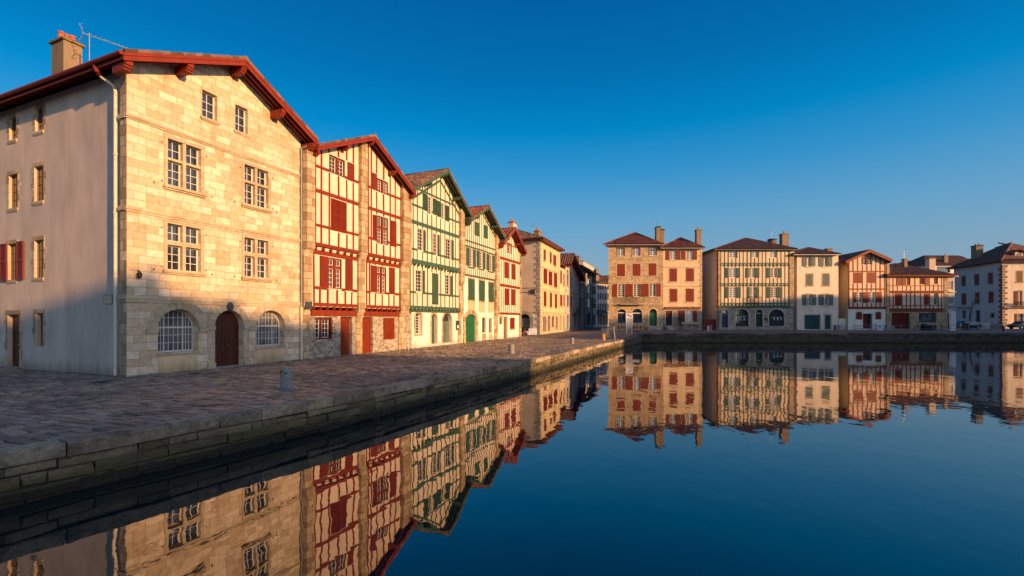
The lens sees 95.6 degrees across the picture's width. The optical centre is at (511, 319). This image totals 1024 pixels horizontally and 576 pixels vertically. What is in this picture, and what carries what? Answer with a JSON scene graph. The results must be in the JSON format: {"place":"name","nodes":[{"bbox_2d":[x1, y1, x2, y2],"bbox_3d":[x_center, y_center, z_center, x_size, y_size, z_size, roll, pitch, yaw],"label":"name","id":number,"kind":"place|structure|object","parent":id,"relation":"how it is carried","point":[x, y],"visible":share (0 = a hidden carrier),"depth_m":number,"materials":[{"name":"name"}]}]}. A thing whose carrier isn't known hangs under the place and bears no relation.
{"place":"outdoors","nodes":[
{"label":"outdoors","id":0,"kind":"place"},
{"bbox_2d":[0,327,637,447],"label":"paving","id":1,"kind":"structure","parent":0,"point":[589,333],"depth_m":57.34,"materials":[{"name":"grey stone"}]},
{"bbox_2d":[0,23,318,376],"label":"stone house","id":2,"kind":"structure","parent":1,"relation":"on","point":[150,211],"depth_m":21.10,"materials":[{"name":"stone"}]},
{"bbox_2d":[11,244,15,279],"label":"window","id":3,"kind":"structure","parent":2,"relation":"in","point":[13,246],"depth_m":22.57,"materials":[{"name":"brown wood"}]},
{"bbox_2d":[12,118,15,138],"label":"window","id":4,"kind":"structure","parent":2,"relation":"in","point":[13,120],"depth_m":22.53,"materials":[{"name":"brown wood"}]},
{"bbox_2d":[12,175,16,207],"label":"window","id":5,"kind":"structure","parent":2,"relation":"in","point":[14,178],"depth_m":22.53,"materials":[{"name":"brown wood"}]},
{"bbox_2d":[13,315,18,365],"bbox_3d":[-23.883,0.996,22.467,1.157,2.509,0.150,0,0,23],"label":"door","id":6,"kind":"structure","parent":2,"relation":"in","point":[15,317],"depth_m":22.57,"materials":[{"name":"brown wood"}]},
{"bbox_2d":[37,167,42,200],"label":"window","id":7,"kind":"structure","parent":2,"relation":"in","point":[39,170],"depth_m":21.62,"materials":[{"name":"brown wood"}]},
{"bbox_2d":[37,240,42,277],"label":"window","id":8,"kind":"structure","parent":2,"relation":"in","point":[39,243],"depth_m":21.62,"materials":[{"name":"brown wood"}]},
{"bbox_2d":[38,108,42,130],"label":"window","id":9,"kind":"structure","parent":2,"relation":"in","point":[40,111],"depth_m":21.62,"materials":[{"name":"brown wood"}]},
{"bbox_2d":[41,313,42,345],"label":"window","id":10,"kind":"structure","parent":2,"relation":"in","point":[41,313],"depth_m":21.71,"materials":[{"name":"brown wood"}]},
{"bbox_2d":[168,161,179,186],"bbox_3d":[-14.941,-6.380,20.389,0.050,1.109,0.642,0,0,23],"label":"window","id":11,"kind":"structure","parent":2,"relation":"in","point":[173,168],"depth_m":20.46,"materials":[{"name":"white paint"}]},
{"bbox_2d":[168,140,179,160],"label":"window","id":12,"kind":"structure","parent":2,"relation":"in","point":[173,148],"depth_m":20.46,"materials":[{"name":"white paint"}]},
{"bbox_2d":[168,245,179,269],"bbox_3d":[-14.945,-2.718,20.379,0.050,1.092,0.641,0,0,23],"label":"window","id":13,"kind":"structure","parent":2,"relation":"in","point":[173,251],"depth_m":20.46,"materials":[{"name":"glass"}]},
{"bbox_2d":[168,224,179,241],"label":"window","id":14,"kind":"structure","parent":2,"relation":"in","point":[173,230],"depth_m":20.46,"materials":[{"name":"white paint"}]},
{"bbox_2d":[158,309,192,351],"bbox_3d":[-15.047,0.460,20.602,0.050,1.882,1.715,0,0,23],"label":"window","id":15,"kind":"structure","parent":2,"relation":"in","point":[175,333],"depth_m":20.71,"materials":[{"name":"grey paint"}]},
{"bbox_2d":[186,166,197,191],"bbox_3d":[-14.639,-6.380,21.113,0.050,1.109,0.653,0,0,23],"label":"window","id":16,"kind":"structure","parent":2,"relation":"in","point":[191,173],"depth_m":21.18,"materials":[{"name":"white paint"}]},
{"bbox_2d":[186,146,197,165],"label":"window","id":17,"kind":"structure","parent":2,"relation":"in","point":[191,154],"depth_m":21.18,"materials":[{"name":"white paint"}]},
{"bbox_2d":[186,248,197,271],"bbox_3d":[-14.643,-2.718,21.102,0.050,1.092,0.652,0,0,23],"label":"window","id":18,"kind":"structure","parent":2,"relation":"in","point":[191,254],"depth_m":21.18,"materials":[{"name":"white paint"}]},
{"bbox_2d":[186,227,197,244],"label":"window","id":19,"kind":"structure","parent":2,"relation":"in","point":[191,234],"depth_m":21.18,"materials":[{"name":"white paint"}]},
{"bbox_2d":[202,92,213,119],"bbox_3d":[-14.356,-10.011,21.799,0.050,1.241,0.701,0,0,23],"label":"window","id":20,"kind":"structure","parent":2,"relation":"in","point":[207,100],"depth_m":21.86,"materials":[{"name":"white paint"}]},
{"bbox_2d":[215,311,238,365],"bbox_3d":[-14.073,0.887,22.736,0.150,2.726,1.467,0,0,23],"label":"door","id":21,"kind":"structure","parent":2,"relation":"in","point":[227,328],"depth_m":22.83,"materials":[{"name":"brown wood"}]},
{"bbox_2d":[235,106,244,132],"bbox_3d":[-13.733,-10.011,23.287,0.050,1.289,0.673,0,0,23],"label":"window","id":22,"kind":"structure","parent":2,"relation":"in","point":[239,113],"depth_m":23.37,"materials":[{"name":"white paint"}]},
{"bbox_2d":[245,183,251,204],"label":"window","id":23,"kind":"structure","parent":2,"relation":"in","point":[248,188],"depth_m":23.82,"materials":[{"name":"glass"}]},
{"bbox_2d":[245,166,251,180],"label":"window","id":24,"kind":"structure","parent":2,"relation":"in","point":[248,171],"depth_m":23.82,"materials":[{"name":"white paint"}]},
{"bbox_2d":[245,256,251,276],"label":"window","id":25,"kind":"structure","parent":2,"relation":"in","point":[248,260],"depth_m":23.82,"materials":[{"name":"white paint"}]},
{"bbox_2d":[245,238,251,252],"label":"window","id":26,"kind":"structure","parent":2,"relation":"in","point":[248,242],"depth_m":23.82,"materials":[{"name":"glass"}]},
{"bbox_2d":[257,187,264,207],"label":"window","id":27,"kind":"structure","parent":2,"relation":"in","point":[260,191],"depth_m":24.46,"materials":[{"name":"white paint"}]},
{"bbox_2d":[257,170,264,184],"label":"window","id":28,"kind":"structure","parent":2,"relation":"in","point":[260,175],"depth_m":24.46,"materials":[{"name":"white paint"}]},
{"bbox_2d":[258,258,264,277],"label":"window","id":29,"kind":"structure","parent":2,"relation":"in","point":[261,261],"depth_m":24.52,"materials":[{"name":"white paint"}]},
{"bbox_2d":[258,240,264,254],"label":"window","id":30,"kind":"structure","parent":2,"relation":"in","point":[261,244],"depth_m":24.52,"materials":[{"name":"white paint"}]},
{"bbox_2d":[256,311,278,345],"bbox_3d":[-13.248,0.432,24.914,0.050,1.888,1.759,0,0,23],"label":"window","id":31,"kind":"structure","parent":2,"relation":"in","point":[267,332],"depth_m":25.06,"materials":[{"name":"grey glass"}]},
{"bbox_2d":[277,368,294,388],"bbox_3d":[-6.935,1.813,14.264,0.504,0.670,0.504,0,0,0],"label":"stone bollard","id":32,"kind":"object","parent":1,"relation":"on","point":[286,378],"visible":0.94,"depth_m":14.12,"materials":[{"name":"stone"}]},
{"bbox_2d":[302,134,415,358],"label":"timbered house","id":33,"kind":"structure","parent":1,"relation":"on","point":[357,197],"depth_m":30.50,"materials":[{"name":"paint"}]},
{"bbox_2d":[315,319,318,337],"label":"window","id":34,"kind":"structure","parent":33,"relation":"in","point":[316,320],"depth_m":28.12,"materials":[{"name":"white paint"}]},
{"bbox_2d":[322,319,327,337],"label":"window","id":35,"kind":"structure","parent":33,"relation":"in","point":[324,321],"depth_m":28.70,"materials":[{"name":"white paint"}]},
{"bbox_2d":[329,268,332,286],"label":"window","id":36,"kind":"structure","parent":33,"relation":"in","point":[330,269],"depth_m":28.75,"materials":[{"name":"white paint"}]},
{"bbox_2d":[330,156,334,172],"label":"window","id":37,"kind":"structure","parent":33,"relation":"in","point":[332,160],"depth_m":28.72,"materials":[{"name":"white paint"}]},
{"bbox_2d":[336,269,339,287],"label":"window","id":38,"kind":"structure","parent":33,"relation":"in","point":[337,270],"depth_m":29.29,"materials":[{"name":"white paint"}]},
{"bbox_2d":[338,160,342,175],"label":"window","id":39,"kind":"structure","parent":33,"relation":"in","point":[340,163],"depth_m":29.35,"materials":[{"name":"white paint"}]},
{"bbox_2d":[341,317,348,354],"bbox_3d":[-10.923,1.033,30.068,0.078,2.473,1.037,0,0,23],"label":"door","id":40,"kind":"structure","parent":33,"relation":"in","point":[344,320],"depth_m":30.14,"materials":[{"name":"red paint"}]},
{"bbox_2d":[362,317,370,352],"bbox_3d":[-10.075,1.027,31.907,0.150,2.486,1.115,0,0,23],"label":"door","id":41,"kind":"structure","parent":33,"relation":"in","point":[366,321],"depth_m":32.00,"materials":[{"name":"red paint"}]},
{"bbox_2d":[377,228,380,242],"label":"window","id":42,"kind":"structure","parent":33,"relation":"in","point":[378,229],"depth_m":32.79,"materials":[{"name":"white paint"}]},
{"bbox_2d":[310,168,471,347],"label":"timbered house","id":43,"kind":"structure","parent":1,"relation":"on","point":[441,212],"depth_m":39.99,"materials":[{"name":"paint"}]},
{"bbox_2d":[415,313,418,333],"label":"window","id":44,"kind":"structure","parent":43,"relation":"in","point":[416,315],"depth_m":37.75,"materials":[{"name":"white paint"}]},
{"bbox_2d":[416,270,420,291],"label":"window","id":45,"kind":"structure","parent":43,"relation":"in","point":[418,273],"depth_m":37.54,"materials":[{"name":"white paint"}]},
{"bbox_2d":[417,228,421,250],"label":"window","id":46,"kind":"structure","parent":43,"relation":"in","point":[419,231],"depth_m":37.67,"materials":[{"name":"white paint"}]},
{"bbox_2d":[432,315,433,343],"bbox_3d":[-6.880,0.757,39.743,0.150,2.554,0.717,0,0,23],"label":"door","id":47,"kind":"structure","parent":43,"relation":"in","point":[432,315],"depth_m":39.89,"materials":[{"name":"green paint"}]},
{"bbox_2d":[433,234,435,255],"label":"window","id":48,"kind":"structure","parent":43,"relation":"in","point":[434,235],"depth_m":39.76,"materials":[{"name":"white paint"}]},
{"bbox_2d":[432,273,437,304],"bbox_3d":[-6.634,-2.641,39.667,0.085,2.672,1.060,0,0,23],"label":"door","id":49,"kind":"structure","parent":43,"relation":"in","point":[433,273],"depth_m":39.91,"materials":[{"name":"green paint"}]},
{"bbox_2d":[443,314,448,342],"bbox_3d":[-6.072,0.707,41.770,0.085,2.639,1.444,0,0,23],"label":"door","id":50,"kind":"structure","parent":43,"relation":"in","point":[445,320],"depth_m":41.88,"materials":[{"name":"green paint"}]},
{"bbox_2d":[445,275,448,293],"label":"window","id":51,"kind":"structure","parent":43,"relation":"in","point":[446,276],"depth_m":41.62,"materials":[{"name":"white paint"}]},
{"bbox_2d":[446,239,449,259],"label":"window","id":52,"kind":"structure","parent":43,"relation":"in","point":[447,240],"depth_m":41.78,"materials":[{"name":"white paint"}]},
{"bbox_2d":[463,205,505,342],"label":"timbered house","id":53,"kind":"structure","parent":1,"relation":"on","point":[484,235],"depth_m":47.98,"materials":[{"name":"white paint"}]},
{"bbox_2d":[466,314,474,342],"bbox_3d":[-4.226,0.818,45.946,0.078,2.823,2.180,0,0,23],"label":"door","id":54,"kind":"structure","parent":53,"relation":"in","point":[470,321],"depth_m":46.10,"materials":[{"name":"green paint"}]},
{"bbox_2d":[498,219,526,338],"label":"timbered house","id":55,"kind":"structure","parent":1,"relation":"on","point":[512,248],"depth_m":55.00,"materials":[{"name":"white paint"}]},
{"bbox_2d":[517,225,564,334],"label":"corner house","id":56,"kind":"structure","parent":1,"relation":"on","point":[540,286],"depth_m":64.65,"materials":[{"name":"beige paint"}]},
{"bbox_2d":[560,264,570,331],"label":"narrow house","id":57,"kind":"structure","parent":1,"relation":"on","point":[562,299],"depth_m":75.95,"materials":[{"name":"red paint"}]},
{"bbox_2d":[560,253,585,330],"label":"gabled house","id":58,"kind":"structure","parent":1,"relation":"on","point":[572,310],"depth_m":82.75,"materials":[{"name":"white paint"}]},
{"bbox_2d":[576,254,600,329],"bbox_3d":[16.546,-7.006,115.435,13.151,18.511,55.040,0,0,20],"label":"gallery house","id":59,"kind":"structure","parent":1,"relation":"on","point":[587,300],"depth_m":98.91,"materials":[{"name":"grey paint"}]},
{"bbox_2d":[594,268,608,326],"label":"street end house","id":60,"kind":"structure","parent":1,"relation":"on","point":[602,302],"depth_m":117.29,"materials":[{"name":"white paint"}]},
{"bbox_2d":[626,313,632,333],"bbox_3d":[14.385,0.426,56.885,0.880,2.552,0.073,0,0,6],"label":"information panel","id":61,"kind":"object","parent":1,"relation":"on","point":[629,316],"visible":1,"depth_m":56.87,"materials":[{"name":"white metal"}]},
{"bbox_2d":[0,343,1023,575],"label":"water","id":62,"kind":"structure","parent":0,"point":[773,459],"depth_m":7.99,"materials":[{"name":"teal liquid"}]},
{"bbox_2d":[0,0,1023,274],"label":"sky","id":63,"kind":"structure","parent":0,"point":[887,128],"materials":[{"name":"blue"}]},
{"bbox_2d":[634,329,1023,332],"bbox_3d":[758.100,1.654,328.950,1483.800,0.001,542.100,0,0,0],"label":"quay ground","id":64,"kind":"structure","parent":0,"point":[842,331],"depth_m":66.74,"materials":[{"name":"grey stone"}]},
{"bbox_2d":[603,220,664,330],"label":"stone townhouse","id":65,"kind":"structure","parent":64,"relation":"on","point":[635,262],"depth_m":77.00,"materials":[{"name":"beige stone"}]},
{"bbox_2d":[617,248,623,255],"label":"window","id":66,"kind":"structure","parent":65,"relation":"in","point":[620,251],"depth_m":77.20,"materials":[{"name":"white paint"}]},
{"bbox_2d":[618,284,623,296],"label":"window","id":67,"kind":"structure","parent":65,"relation":"in","point":[620,286],"depth_m":77.20,"materials":[{"name":"white paint"}]},
{"bbox_2d":[618,309,624,319],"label":"window","id":68,"kind":"structure","parent":65,"relation":"in","point":[621,316],"depth_m":77.33,"materials":[{"name":"glass"}]},
{"bbox_2d":[632,248,639,255],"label":"window","id":69,"kind":"structure","parent":65,"relation":"in","point":[635,251],"depth_m":77.16,"materials":[{"name":"white paint"}]},
{"bbox_2d":[634,284,639,296],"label":"window","id":70,"kind":"structure","parent":65,"relation":"in","point":[636,286],"depth_m":77.20,"materials":[{"name":"white paint"}]},
{"bbox_2d":[632,309,641,319],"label":"window","id":71,"kind":"structure","parent":65,"relation":"in","point":[635,316],"depth_m":77.33,"materials":[{"name":"glass"}]},
{"bbox_2d":[649,284,654,295],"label":"window","id":72,"kind":"structure","parent":65,"relation":"in","point":[651,286],"depth_m":77.19,"materials":[{"name":"white paint"}]},
{"bbox_2d":[649,309,655,325],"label":"door","id":73,"kind":"structure","parent":65,"relation":"in","point":[652,314],"depth_m":77.29,"materials":[{"name":"green paint"}]},
{"bbox_2d":[658,227,705,329],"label":"plaster townhouse","id":74,"kind":"structure","parent":64,"relation":"on","point":[682,276],"depth_m":77.00,"materials":[{"name":"beige paint"}]},
{"bbox_2d":[666,314,671,324],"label":"door","id":75,"kind":"structure","parent":74,"relation":"in","point":[668,316],"depth_m":77.29,"materials":[{"name":"wood"}]},
{"bbox_2d":[685,310,691,321],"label":"window","id":76,"kind":"structure","parent":74,"relation":"in","point":[688,313],"depth_m":77.20,"materials":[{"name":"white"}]},
{"bbox_2d":[703,319,715,329],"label":"gate","id":77,"kind":"structure","parent":64,"relation":"on","point":[708,322],"depth_m":77.28,"materials":[{"name":"red paint"}]},
{"bbox_2d":[702,231,797,329],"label":"green timbered house","id":78,"kind":"structure","parent":64,"relation":"on","point":[747,283],"depth_m":76.88,"materials":[{"name":"paint"}]},
{"bbox_2d":[722,310,726,326],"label":"door","id":79,"kind":"structure","parent":78,"relation":"in","point":[724,313],"depth_m":77.33,"materials":[{"name":"blue paint"}]},
{"bbox_2d":[729,268,735,277],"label":"window","id":80,"kind":"structure","parent":78,"relation":"in","point":[732,271],"depth_m":77.01,"materials":[{"name":"white paint"}]},
{"bbox_2d":[729,287,735,297],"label":"window","id":81,"kind":"structure","parent":78,"relation":"in","point":[732,290],"depth_m":76.99,"materials":[{"name":"white paint"}]},
{"bbox_2d":[736,309,747,322],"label":"window","id":82,"kind":"structure","parent":78,"relation":"in","point":[741,312],"depth_m":77.39,"materials":[{"name":"black glass"}]},
{"bbox_2d":[749,268,754,277],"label":"window","id":83,"kind":"structure","parent":78,"relation":"in","point":[751,270],"depth_m":76.99,"materials":[{"name":"white paint"}]},
{"bbox_2d":[756,309,761,326],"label":"door","id":84,"kind":"structure","parent":78,"relation":"in","point":[758,316],"depth_m":77.33,"materials":[{"name":"green paint"}]},
{"bbox_2d":[770,268,776,277],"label":"window","id":85,"kind":"structure","parent":78,"relation":"in","point":[773,271],"depth_m":77.01,"materials":[{"name":"white paint"}]},
{"bbox_2d":[771,287,776,297],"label":"window","id":86,"kind":"structure","parent":78,"relation":"in","point":[773,289],"depth_m":76.99,"materials":[{"name":"white paint"}]},
{"bbox_2d":[769,309,782,322],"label":"window","id":87,"kind":"structure","parent":78,"relation":"in","point":[776,313],"depth_m":77.39,"materials":[{"name":"black glass"}]},
{"bbox_2d":[791,247,841,329],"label":"white house","id":88,"kind":"structure","parent":64,"relation":"on","point":[815,289],"depth_m":77.00,"materials":[{"name":"white paint"}]},
{"bbox_2d":[805,294,810,304],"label":"window","id":89,"kind":"structure","parent":88,"relation":"in","point":[807,296],"depth_m":77.18,"materials":[{"name":"white paint"}]},
{"bbox_2d":[805,315,818,328],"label":"door","id":90,"kind":"structure","parent":88,"relation":"in","point":[811,321],"depth_m":77.18,"materials":[{"name":"teal paint"}]},
{"bbox_2d":[822,294,827,304],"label":"window","id":91,"kind":"structure","parent":88,"relation":"in","point":[824,296],"depth_m":77.20,"materials":[{"name":"white paint"}]},
{"bbox_2d":[825,315,829,328],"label":"door","id":92,"kind":"structure","parent":88,"relation":"in","point":[827,317],"depth_m":77.18,"materials":[{"name":"teal paint"}]},
{"bbox_2d":[838,318,846,329],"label":"garden wall","id":93,"kind":"structure","parent":64,"relation":"on","point":[842,322],"depth_m":77.40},
{"bbox_2d":[838,249,892,329],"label":"red timbered house","id":94,"kind":"structure","parent":64,"relation":"on","point":[863,291],"depth_m":76.90,"materials":[{"name":"paint"}]},
{"bbox_2d":[856,292,860,302],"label":"window","id":95,"kind":"structure","parent":94,"relation":"in","point":[858,294],"depth_m":77.01,"materials":[{"name":"white paint"}]},
{"bbox_2d":[869,292,873,302],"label":"window","id":96,"kind":"structure","parent":94,"relation":"in","point":[871,294],"depth_m":77.01,"materials":[{"name":"white paint"}]},
{"bbox_2d":[853,325,981,331],"bbox_3d":[54.161,1.150,62.000,17.173,1.000,0.061,0,0,0],"label":"railing","id":97,"kind":"object","parent":64,"relation":"on","point":[917,328],"visible":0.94,"depth_m":61.99,"materials":[{"name":"grey metal"}]},
{"bbox_2d":[883,250,957,329],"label":"timbered house","id":98,"kind":"structure","parent":64,"relation":"on","point":[918,295],"depth_m":76.88,"materials":[{"name":"white paint"}]},
{"bbox_2d":[892,313,907,327],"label":"door","id":99,"kind":"structure","parent":98,"relation":"in","point":[898,319],"depth_m":77.28,"materials":[{"name":"red paint"}]},
{"bbox_2d":[919,313,934,321],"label":"window","id":100,"kind":"structure","parent":98,"relation":"in","point":[923,317],"depth_m":77.29,"materials":[{"name":"glass"}]},
{"bbox_2d":[920,324,936,329],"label":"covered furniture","id":101,"kind":"object","parent":64,"relation":"on","point":[925,326],"visible":0.7,"depth_m":74.20,"materials":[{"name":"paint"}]},
{"bbox_2d":[907,254,967,273],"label":"house","id":102,"kind":"structure","parent":64,"relation":"on","point":[943,262],"depth_m":113.77,"materials":[{"name":"tile"}]},
{"bbox_2d":[949,311,955,330],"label":"white totem","id":103,"kind":"object","parent":64,"relation":"on","point":[952,319],"visible":1,"depth_m":69.15,"materials":[{"name":"metal"}]},
{"bbox_2d":[947,276,958,329],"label":"veranda annex","id":104,"kind":"object","parent":64,"relation":"on","point":[951,293],"visible":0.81,"depth_m":77.00,"materials":[{"name":"white paint"}]},
{"bbox_2d":[956,321,982,327],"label":"parked car","id":105,"kind":"object","parent":64,"relation":"on","point":[958,324],"visible":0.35,"depth_m":82.23,"materials":[{"name":"paint"}]},
{"bbox_2d":[946,242,1023,328],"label":"corner house","id":106,"kind":"structure","parent":64,"relation":"on","point":[992,280],"depth_m":92.90,"materials":[{"name":"white paint"}]},
{"bbox_2d":[1018,291,1021,305],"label":"window","id":107,"kind":"structure","parent":106,"relation":"in","point":[1019,292],"depth_m":89.64,"materials":[{"name":"grey glass"}]},
{"bbox_2d":[990,323,1002,328],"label":"wall","id":108,"kind":"structure","parent":64,"relation":"on","point":[996,325],"depth_m":86.00,"materials":[{"name":"grey metal"}]},
{"bbox_2d":[1007,321,1023,328],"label":"parked car","id":109,"kind":"object","parent":64,"relation":"on","point":[1018,324],"visible":0.97,"depth_m":83.52,"materials":[{"name":"teal paint"}]},
{"label":"ground","id":110,"kind":"structure","parent":0,"visible":0},
{"bbox_2d":[0,340,622,509],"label":"quay wall","id":111,"kind":"structure","parent":110,"relation":"on","point":[33,472],"depth_m":9.62,"materials":[{"name":"stone"}]},
{"bbox_2d":[619,333,642,347],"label":"quay wall","id":112,"kind":"structure","parent":110,"relation":"on","point":[632,340],"depth_m":52.58,"materials":[{"name":"grey stone"}]},
{"bbox_2d":[642,333,1023,342],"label":"quay wall","id":113,"kind":"structure","parent":110,"relation":"on","point":[832,337],"depth_m":57.70,"materials":[{"name":"grey stone"}]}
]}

